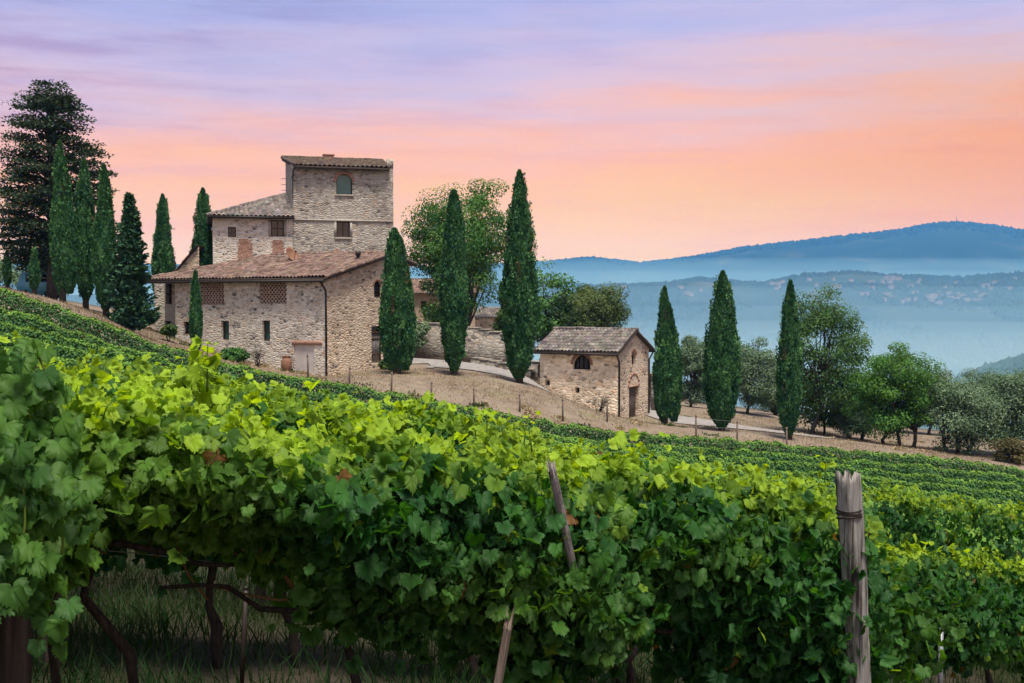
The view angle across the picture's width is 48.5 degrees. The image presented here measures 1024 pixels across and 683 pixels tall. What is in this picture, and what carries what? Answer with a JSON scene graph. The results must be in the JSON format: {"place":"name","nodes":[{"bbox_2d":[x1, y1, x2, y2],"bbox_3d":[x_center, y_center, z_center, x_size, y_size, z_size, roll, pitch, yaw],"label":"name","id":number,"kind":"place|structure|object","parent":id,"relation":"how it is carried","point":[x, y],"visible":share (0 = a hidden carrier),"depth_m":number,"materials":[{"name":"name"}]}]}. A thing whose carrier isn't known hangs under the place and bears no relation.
{"place":"outdoors","nodes":[
{"label":"outdoors","id":0,"kind":"place"},
{"bbox_2d":[412,358,551,392],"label":"path","id":1,"kind":"structure","parent":0,"point":[433,363],"depth_m":71.50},
{"bbox_2d":[0,286,1023,682],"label":"ground","id":2,"kind":"structure","parent":0,"point":[460,394],"depth_m":58.57,"materials":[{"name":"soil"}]},
{"bbox_2d":[1,251,12,288],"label":"cypress","id":3,"kind":"object","parent":2,"relation":"on","point":[7,272],"visible":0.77,"depth_m":75.71,"materials":[{"name":"green plant"}]},
{"bbox_2d":[0,264,28,289],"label":"bush","id":4,"kind":"object","parent":2,"relation":"on","point":[15,277],"visible":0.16,"depth_m":78.89,"materials":[{"name":"green plant"}]},
{"bbox_2d":[0,365,38,682],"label":"vine post","id":5,"kind":"object","parent":2,"relation":"on","point":[16,657],"visible":0.16,"depth_m":2.85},
{"bbox_2d":[28,246,41,294],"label":"cypress","id":6,"kind":"object","parent":2,"relation":"on","point":[34,274],"visible":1,"depth_m":67.72,"materials":[{"name":"green plant"}]},
{"bbox_2d":[16,272,58,298],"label":"parked van","id":7,"kind":"object","parent":2,"relation":"on","point":[22,284],"visible":0.2,"depth_m":73.07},
{"bbox_2d":[0,336,106,554],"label":"grapevine","id":8,"kind":"object","parent":2,"relation":"on","point":[96,467],"visible":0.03,"depth_m":2.83,"materials":[{"name":"green plant"}]},
{"bbox_2d":[37,383,70,672],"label":"grapevine","id":9,"kind":"object","parent":2,"relation":"on","point":[46,655],"visible":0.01,"depth_m":5.11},
{"bbox_2d":[0,79,119,300],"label":"conifer tree","id":10,"kind":"object","parent":2,"relation":"on","point":[21,224],"visible":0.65,"depth_m":70.69,"materials":[{"name":"green plant"}]},
{"bbox_2d":[46,139,81,302],"bbox_3d":[-24.340,-6.378,61.747,1.737,9.203,1.400,0,2,0],"label":"cypress","id":11,"kind":"object","parent":2,"relation":"on","point":[64,245],"visible":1,"depth_m":61.49,"materials":[{"name":"green plant"}]},
{"bbox_2d":[74,157,95,309],"bbox_3d":[-24.345,-5.905,64.783,1.586,9.182,1.636,0,2,0],"label":"cypress","id":12,"kind":"object","parent":2,"relation":"on","point":[84,208],"visible":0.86,"depth_m":64.44,"materials":[{"name":"green plant"}]},
{"bbox_2d":[37,347,166,592],"bbox_3d":[-2.790,0.871,7.540,1.783,1.838,1.164,-1,2,-25],"label":"grapevine","id":13,"kind":"object","parent":2,"relation":"on","point":[103,366],"visible":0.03,"depth_m":7.41,"materials":[{"name":"green plant"}]},
{"bbox_2d":[90,163,117,317],"bbox_3d":[-22.123,-5.298,61.817,1.506,8.793,1.503,-2,3,-40],"label":"cypress","id":14,"kind":"object","parent":2,"relation":"on","point":[103,233],"visible":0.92,"depth_m":61.47,"materials":[{"name":"green plant"}]},
{"bbox_2d":[47,352,187,572],"bbox_3d":[-2.296,0.778,5.039,1.684,1.610,1.153,-1,2,-24],"label":"grapevine","id":15,"kind":"object","parent":2,"relation":"on","point":[138,361],"visible":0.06,"depth_m":5.30,"materials":[{"name":"green plant"}]},
{"bbox_2d":[103,191,161,331],"bbox_3d":[-20.575,-4.164,61.375,3.122,7.856,3.081,0,2,0],"label":"fir tree","id":16,"kind":"object","parent":2,"relation":"on","point":[131,305],"visible":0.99,"depth_m":60.99,"materials":[{"name":"green plant"}]},
{"bbox_2d":[0,337,315,682],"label":"grapevine","id":17,"kind":"object","parent":2,"relation":"on","point":[41,443],"visible":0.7,"depth_m":2.56,"materials":[{"name":"green plant"}]},
{"bbox_2d":[150,193,177,307],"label":"cypress","id":18,"kind":"object","parent":2,"relation":"on","point":[163,257],"visible":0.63,"depth_m":85.34,"materials":[{"name":"green plant"}]},
{"bbox_2d":[159,324,177,341],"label":"bush","id":19,"kind":"object","parent":2,"relation":"on","point":[170,329],"visible":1,"depth_m":65.76,"materials":[{"name":"green plant"}]},
{"bbox_2d":[187,270,203,349],"bbox_3d":[-17.236,-1.473,62.020,0.943,4.953,0.922,0,2,0],"label":"cypress","id":20,"kind":"object","parent":2,"relation":"on","point":[195,314],"visible":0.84,"depth_m":61.78,"materials":[{"name":"green plant"}]},
{"bbox_2d":[188,187,212,265],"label":"cypress","id":21,"kind":"object","parent":2,"relation":"on","point":[202,233],"visible":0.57,"depth_m":83.28,"materials":[{"name":"green plant"}]},
{"bbox_2d":[13,335,400,682],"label":"grapevine","id":22,"kind":"object","parent":2,"relation":"on","point":[262,570],"visible":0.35,"depth_m":3.24,"materials":[{"name":"green plant"}]},
{"bbox_2d":[75,356,356,668],"bbox_3d":[-1.370,0.869,5.540,1.701,1.644,1.028,-1,2,-27],"label":"grapevine","id":23,"kind":"object","parent":2,"relation":"on","point":[215,622],"visible":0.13,"depth_m":5.48,"materials":[{"name":"green plant"}]},
{"bbox_2d":[220,347,250,361],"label":"bush","id":24,"kind":"object","parent":2,"relation":"on","point":[237,354],"visible":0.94,"depth_m":64.19,"materials":[{"name":"green plant"}]},
{"bbox_2d":[239,586,247,682],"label":"metal stake","id":25,"kind":"object","parent":2,"relation":"on","point":[243,641],"visible":1,"depth_m":4.34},
{"bbox_2d":[154,376,355,605],"bbox_3d":[-1.800,1.108,8.043,1.802,1.786,1.082,-1,2,-26],"label":"grapevine","id":26,"kind":"object","parent":2,"relation":"on","point":[258,591],"visible":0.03,"depth_m":8.02,"materials":[{"name":"green plant"}]},
{"bbox_2d":[250,345,266,366],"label":"bare shrub","id":27,"kind":"object","parent":2,"relation":"on","point":[256,358],"visible":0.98,"depth_m":63.83,"materials":[{"name":"brown plant"}]},
{"bbox_2d":[146,154,416,375],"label":"farmhouse","id":28,"kind":"object","parent":2,"relation":"on","point":[328,218],"visible":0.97,"depth_m":68.16,"materials":[{"name":"stone"}]},
{"bbox_2d":[223,321,228,339],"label":"window","id":29,"kind":"structure","parent":28,"relation":"in","point":[225,323],"depth_m":67.09,"materials":[{"name":"teal wood"}]},
{"bbox_2d":[264,320,269,340],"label":"window","id":30,"kind":"structure","parent":28,"relation":"in","point":[266,323],"depth_m":65.63,"materials":[{"name":"teal wood"}]},
{"bbox_2d":[269,219,285,236],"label":"window","id":31,"kind":"structure","parent":28,"relation":"in","point":[277,227],"depth_m":77.07,"materials":[{"name":"brown wood"}]},
{"bbox_2d":[286,247,298,260],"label":"satellite dish","id":32,"kind":"object","parent":28,"relation":"attached to","point":[291,253],"visible":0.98,"depth_m":69.92,"materials":[{"name":"metal"}]},
{"bbox_2d":[292,340,321,373],"bbox_3d":[-11.528,0.894,64.017,1.905,1.887,1.070,0,2,0],"label":"blocked doorway","id":33,"kind":"structure","parent":28,"relation":"in","point":[302,348],"depth_m":64.19,"materials":[{"name":"paint"}]},
{"bbox_2d":[334,219,351,238],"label":"window","id":34,"kind":"structure","parent":28,"relation":"in","point":[342,230],"depth_m":78.32,"materials":[{"name":"brown wood"}]},
{"bbox_2d":[333,171,354,195],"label":"window","id":35,"kind":"structure","parent":28,"relation":"in","point":[343,182],"depth_m":78.24,"materials":[{"name":"glass"}]},
{"bbox_2d":[371,326,380,362],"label":"door","id":36,"kind":"structure","parent":28,"relation":"in","point":[375,335],"depth_m":67.80,"materials":[{"name":"grey wood"}]},
{"bbox_2d":[373,279,382,297],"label":"window","id":37,"kind":"structure","parent":28,"relation":"in","point":[376,285],"depth_m":67.81,"materials":[{"name":"glass"}]},
{"bbox_2d":[281,355,291,370],"bbox_3d":[-12.743,1.256,64.285,0.611,0.930,0.620,0,2,0],"label":"terracotta jar","id":38,"kind":"object","parent":2,"relation":"on","point":[286,362],"visible":0.93,"depth_m":64.06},
{"bbox_2d":[135,365,463,668],"bbox_3d":[-1.097,0.926,5.747,1.701,1.658,1.023,-1,2,-28],"label":"grapevine","id":39,"kind":"object","parent":2,"relation":"on","point":[254,385],"visible":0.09,"depth_m":5.66,"materials":[{"name":"green plant"}]},
{"bbox_2d":[307,354,308,377],"bbox_3d":[-10.871,1.504,60.598,0.154,1.681,0.114,0,2,0],"label":"fence post","id":40,"kind":"object","parent":2,"relation":"on","point":[307,367],"visible":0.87,"depth_m":60.56,"materials":[{"name":"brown wood"}]},
{"bbox_2d":[309,356,600,408],"bbox_3d":[-2.681,2.267,59.620,16.167,2.944,3.528,0,2,-5],"label":"fence wire","id":41,"kind":"object","parent":40,"relation":"attached to","point":[457,387],"visible":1,"depth_m":58.41,"materials":[{"name":"metal"}]},
{"bbox_2d":[45,344,611,682],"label":"grapevine","id":42,"kind":"object","parent":2,"relation":"on","point":[366,571],"visible":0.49,"depth_m":3.42,"materials":[{"name":"green plant"}]},
{"bbox_2d":[377,227,418,373],"bbox_3d":[-6.342,-2.150,63.456,2.324,8.489,1.833,0,2,0],"label":"cypress","id":43,"kind":"object","parent":2,"relation":"on","point":[397,322],"visible":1,"depth_m":63.00,"materials":[{"name":"green plant"}]},
{"bbox_2d":[304,388,497,436],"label":"grapevine","id":44,"kind":"object","parent":2,"relation":"on","point":[326,392],"visible":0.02,"depth_m":8.29,"materials":[{"name":"green plant"}]},
{"bbox_2d":[414,322,431,357],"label":"bush","id":45,"kind":"object","parent":2,"relation":"on","point":[421,332],"visible":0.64,"depth_m":81.64,"materials":[{"name":"green plant"}]},
{"bbox_2d":[414,302,438,321],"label":"broadleaf tree","id":46,"kind":"object","parent":2,"relation":"on","point":[426,318],"visible":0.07,"depth_m":92.53,"materials":[{"name":"green plant"}]},
{"bbox_2d":[411,278,479,326],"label":"house","id":47,"kind":"structure","parent":2,"relation":"on","point":[420,297],"depth_m":97.02,"materials":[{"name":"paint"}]},
{"bbox_2d":[436,189,470,375],"bbox_3d":[-3.334,-3.249,65.408,2.064,11.026,1.945,0,2,0],"label":"cypress","id":48,"kind":"object","parent":2,"relation":"on","point":[453,297],"visible":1,"depth_m":64.92,"materials":[{"name":"green plant"}]},
{"bbox_2d":[400,178,508,325],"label":"broadleaf tree","id":49,"kind":"object","parent":2,"relation":"on","point":[479,261],"visible":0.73,"depth_m":84.91,"materials":[{"name":"green plant"}]},
{"bbox_2d":[413,320,506,362],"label":"stone wall","id":50,"kind":"structure","parent":2,"relation":"on","point":[484,343],"depth_m":81.49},
{"bbox_2d":[341,390,583,682],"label":"grapevine","id":51,"kind":"object","parent":2,"relation":"on","point":[438,416],"visible":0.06,"depth_m":5.98,"materials":[{"name":"green plant"}]},
{"bbox_2d":[474,306,500,330],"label":"stone hut","id":52,"kind":"object","parent":2,"relation":"on","point":[485,317],"visible":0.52,"depth_m":90.23,"materials":[{"name":"stone"}]},
{"bbox_2d":[24,292,963,468],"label":"weeds","id":53,"kind":"object","parent":2,"relation":"on","point":[528,408],"visible":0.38,"depth_m":63.66,"materials":[{"name":"green plant"}]},
{"bbox_2d":[491,309,503,330],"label":"bush","id":54,"kind":"object","parent":2,"relation":"on","point":[497,326],"visible":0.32,"depth_m":85.85,"materials":[{"name":"green plant"}]},
{"bbox_2d":[471,357,535,380],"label":"stone wall","id":55,"kind":"structure","parent":2,"relation":"on","point":[531,374],"depth_m":78.56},
{"bbox_2d":[493,596,516,682],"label":"vine stake","id":56,"kind":"object","parent":2,"relation":"on","point":[502,654],"visible":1,"depth_m":3.58,"materials":[{"name":"brown wood"}]},
{"bbox_2d":[295,403,724,682],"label":"grapevine","id":57,"kind":"object","parent":2,"relation":"on","point":[613,516],"visible":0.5,"depth_m":3.75,"materials":[{"name":"green plant"}]},
{"bbox_2d":[546,457,579,592],"bbox_3d":[0.186,0.688,3.718,0.032,0.683,0.360,1,2,26],"label":"vine stake","id":58,"kind":"object","parent":57,"relation":"attached to","point":[560,508],"visible":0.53,"depth_m":3.63,"materials":[{"name":"grey wood"}]},
{"bbox_2d":[0,288,1023,485],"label":"vine row","id":59,"kind":"object","parent":2,"relation":"on","point":[66,318],"visible":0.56,"depth_m":53.35,"materials":[{"name":"plant"}]},
{"bbox_2d":[0,306,1023,489],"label":"vine row","id":60,"kind":"object","parent":2,"relation":"on","point":[39,321],"visible":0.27,"depth_m":52.12,"materials":[{"name":"plant"}]},
{"bbox_2d":[0,321,1023,502],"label":"vine row","id":61,"kind":"object","parent":2,"relation":"on","point":[760,462],"visible":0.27,"depth_m":49.12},
{"bbox_2d":[0,332,1023,504],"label":"vine row","id":62,"kind":"object","parent":2,"relation":"on","point":[72,353],"visible":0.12,"depth_m":46.17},
{"bbox_2d":[2,346,1023,506],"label":"vine row","id":63,"kind":"object","parent":2,"relation":"on","point":[67,362],"visible":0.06,"depth_m":42.60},
{"bbox_2d":[495,169,543,383],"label":"cypress","id":64,"kind":"object","parent":2,"relation":"on","point":[519,300],"visible":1,"depth_m":65.31,"materials":[{"name":"green plant"}]},
{"bbox_2d":[37,361,1023,520],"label":"vine row","id":65,"kind":"object","parent":2,"relation":"on","point":[873,495],"visible":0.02,"depth_m":39.63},
{"bbox_2d":[64,371,1002,525],"bbox_3d":[4.439,4.139,32.709,39.396,8.735,0.950,-1,2,-24],"label":"vine row","id":66,"kind":"object","parent":2,"relation":"on","point":[941,512],"depth_m":36.65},
{"bbox_2d":[472,422,596,464],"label":"grapevine","id":67,"kind":"object","parent":2,"relation":"on","point":[552,440],"visible":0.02,"depth_m":8.95,"materials":[{"name":"green plant"}]},
{"bbox_2d":[529,360,539,380],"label":"stone wall","id":68,"kind":"structure","parent":2,"relation":"on","point":[535,365],"depth_m":78.56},
{"bbox_2d":[534,257,578,360],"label":"broadleaf tree","id":69,"kind":"object","parent":2,"relation":"on","point":[546,323],"visible":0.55,"depth_m":95.14,"materials":[{"name":"green plant"}]},
{"bbox_2d":[543,281,631,334],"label":"broadleaf tree","id":70,"kind":"object","parent":2,"relation":"on","point":[604,305],"visible":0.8,"depth_m":94.89,"materials":[{"name":"green plant"}]},
{"bbox_2d":[519,435,655,682],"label":"grapevine","id":71,"kind":"object","parent":2,"relation":"on","point":[630,674],"depth_m":6.58,"materials":[{"name":"green plant"}]},
{"bbox_2d":[534,326,654,417],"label":"chapel","id":72,"kind":"structure","parent":2,"relation":"on","point":[578,364],"depth_m":73.01,"materials":[{"name":"stone"}]},
{"bbox_2d":[571,355,592,369],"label":"window","id":73,"kind":"structure","parent":72,"relation":"in","point":[582,362],"depth_m":72.79,"materials":[{"name":"glass"}]},
{"bbox_2d":[628,373,639,416],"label":"door","id":74,"kind":"structure","parent":72,"relation":"in","point":[632,401],"depth_m":73.75,"materials":[{"name":"brown wood"}]},
{"bbox_2d":[650,373,654,409],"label":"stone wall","id":75,"kind":"structure","parent":2,"relation":"on","point":[652,406],"depth_m":80.07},
{"bbox_2d":[582,447,738,486],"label":"grapevine","id":76,"kind":"object","parent":2,"relation":"on","point":[710,476],"visible":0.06,"depth_m":9.63,"materials":[{"name":"green plant"}]},
{"bbox_2d":[651,285,684,423],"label":"cypress","id":77,"kind":"object","parent":2,"relation":"on","point":[668,363],"visible":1,"depth_m":67.21,"materials":[{"name":"green plant"}]},
{"bbox_2d":[324,411,1023,596],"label":"vine row","id":78,"kind":"object","parent":2,"relation":"on","point":[866,507],"visible":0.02,"depth_m":19.33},
{"bbox_2d":[679,334,705,406],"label":"olive tree","id":79,"kind":"object","parent":2,"relation":"on","point":[692,352],"visible":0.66,"depth_m":92.70,"materials":[{"name":"green plant"}]},
{"bbox_2d":[492,434,901,682],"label":"grapevine","id":80,"kind":"object","parent":2,"relation":"on","point":[697,605],"visible":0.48,"depth_m":4.24,"materials":[{"name":"green plant"}]},
{"bbox_2d":[701,270,744,430],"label":"cypress","id":81,"kind":"object","parent":2,"relation":"on","point":[721,375],"visible":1,"depth_m":65.48,"materials":[{"name":"green plant"}]},
{"bbox_2d":[738,336,778,413],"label":"olive tree","id":82,"kind":"object","parent":2,"relation":"on","point":[754,367],"visible":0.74,"depth_m":89.29,"materials":[{"name":"green plant"}]},
{"bbox_2d":[697,461,835,507],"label":"grapevine","id":83,"kind":"object","parent":2,"relation":"on","point":[722,473],"visible":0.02,"depth_m":9.99,"materials":[{"name":"green plant"}]},
{"bbox_2d":[758,361,778,415],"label":"olive tree","id":84,"kind":"object","parent":2,"relation":"on","point":[773,410],"visible":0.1,"depth_m":96.97,"materials":[{"name":"green plant"}]},
{"bbox_2d":[665,471,892,646],"bbox_3d":[1.601,1.672,7.239,1.655,1.772,1.041,-1,2,-29],"label":"grapevine","id":85,"kind":"object","parent":2,"relation":"on","point":[882,553],"visible":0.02,"depth_m":7.27,"materials":[{"name":"green plant"}]},
{"bbox_2d":[773,279,805,439],"bbox_3d":[15.652,1.150,64.117,1.654,9.348,1.698,1,2,29],"label":"cypress","id":86,"kind":"object","parent":2,"relation":"on","point":[788,377],"visible":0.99,"depth_m":63.69,"materials":[{"name":"green plant"}]},
{"bbox_2d":[645,453,981,682],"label":"grapevine","id":87,"kind":"object","parent":2,"relation":"on","point":[884,603],"visible":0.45,"depth_m":4.42,"materials":[{"name":"green plant"}]},
{"bbox_2d":[797,369,841,433],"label":"broadleaf tree","id":88,"kind":"object","parent":2,"relation":"on","point":[821,418],"visible":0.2,"depth_m":79.68,"materials":[{"name":"green plant"}]},
{"bbox_2d":[773,283,873,434],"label":"broadleaf tree","id":89,"kind":"object","parent":2,"relation":"on","point":[827,371],"visible":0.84,"depth_m":76.32,"materials":[{"name":"green plant"}]},
{"bbox_2d":[827,384,874,439],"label":"olive tree","id":90,"kind":"object","parent":2,"relation":"on","point":[844,424],"visible":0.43,"depth_m":77.38,"materials":[{"name":"green plant"}]},
{"bbox_2d":[835,470,870,682],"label":"end post","id":91,"kind":"object","parent":2,"relation":"on","point":[850,511],"visible":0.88,"depth_m":4.38,"materials":[{"name":"grey wood"}]},
{"bbox_2d":[799,478,946,592],"bbox_3d":[3.204,2.107,10.591,1.721,1.783,0.966,-1,2,-25],"label":"grapevine","id":92,"kind":"object","parent":2,"relation":"on","point":[888,517],"visible":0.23,"depth_m":10.62,"materials":[{"name":"green plant"}]},
{"bbox_2d":[840,341,952,447],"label":"broadleaf tree","id":93,"kind":"object","parent":2,"relation":"on","point":[879,391],"visible":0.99,"depth_m":72.24,"materials":[{"name":"green plant"}]},
{"bbox_2d":[812,524,1007,677],"bbox_3d":[2.528,1.985,7.763,1.725,1.674,1.026,-1,2,-28],"label":"grapevine","id":94,"kind":"object","parent":2,"relation":"on","point":[983,649],"visible":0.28,"depth_m":7.66,"materials":[{"name":"green plant"}]},
{"bbox_2d":[908,368,964,434],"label":"olive tree","id":95,"kind":"object","parent":2,"relation":"on","point":[946,377],"visible":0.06,"depth_m":91.98,"materials":[{"name":"green plant"}]},
{"bbox_2d":[938,627,943,682],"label":"metal stake","id":96,"kind":"object","parent":2,"relation":"on","point":[940,677],"visible":0.42,"depth_m":6.86,"materials":[{"name":"metal"}]},
{"bbox_2d":[865,478,1023,622],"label":"grapevine","id":97,"kind":"object","parent":2,"relation":"on","point":[978,516],"visible":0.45,"depth_m":10.87,"materials":[{"name":"green plant"}]},
{"bbox_2d":[883,541,1023,682],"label":"grapevine","id":98,"kind":"object","parent":2,"relation":"on","point":[1011,601],"visible":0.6,"depth_m":7.94,"materials":[{"name":"green plant"}]},
{"bbox_2d":[918,375,1012,454],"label":"olive tree","id":99,"kind":"object","parent":2,"relation":"on","point":[962,398],"visible":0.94,"depth_m":72.19,"materials":[{"name":"green plant"}]},
{"bbox_2d":[934,497,1023,670],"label":"grapevine","id":100,"kind":"object","parent":2,"relation":"on","point":[1017,514],"visible":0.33,"depth_m":11.37,"materials":[{"name":"green plant"}]},
{"bbox_2d":[961,367,1011,421],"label":"olive tree","id":101,"kind":"object","parent":2,"relation":"on","point":[977,378],"visible":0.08,"depth_m":98.65,"materials":[{"name":"green plant"}]},
{"bbox_2d":[972,557,1023,682],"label":"grapevine","id":102,"kind":"object","parent":2,"relation":"on","point":[1021,582],"visible":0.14,"depth_m":8.41,"materials":[{"name":"green plant"}]},
{"bbox_2d":[977,367,1023,445],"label":"olive tree","id":103,"kind":"object","parent":2,"relation":"on","point":[1011,386],"visible":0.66,"depth_m":73.49,"materials":[{"name":"green plant"}]},
{"bbox_2d":[986,437,1023,463],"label":"bush","id":104,"kind":"object","parent":2,"relation":"on","point":[1011,450],"visible":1,"depth_m":69.87,"materials":[{"name":"green plant"}]},
{"bbox_2d":[0,224,1023,294],"bbox_3d":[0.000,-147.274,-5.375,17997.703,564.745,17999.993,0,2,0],"label":"mountain","id":105,"kind":"structure","parent":0,"point":[952,251],"depth_m":5535.14,"materials":[{"name":"blue"}]},
{"bbox_2d":[477,221,1023,439],"bbox_3d":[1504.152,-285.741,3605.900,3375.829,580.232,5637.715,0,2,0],"label":"distant woods","id":106,"kind":"object","parent":105,"relation":"on","point":[988,353],"visible":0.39,"depth_m":2531.06,"materials":[{"name":"plant"}]},
{"bbox_2d":[0,0,1023,266],"label":"sky","id":107,"kind":"structure","parent":0,"point":[638,130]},
{"bbox_2d":[32,549,1020,682],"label":"grass","id":108,"kind":"structure","parent":0,"point":[144,615],"depth_m":6.13,"materials":[{"name":"plant"}]},
{"bbox_2d":[43,273,1023,379],"bbox_3d":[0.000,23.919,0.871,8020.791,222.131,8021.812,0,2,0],"label":"hill","id":109,"kind":"structure","parent":0,"point":[761,314],"depth_m":2473.98,"materials":[{"name":"blue"}]},
{"bbox_2d":[646,410,845,439],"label":"road","id":110,"kind":"structure","parent":0,"point":[685,419],"depth_m":71.89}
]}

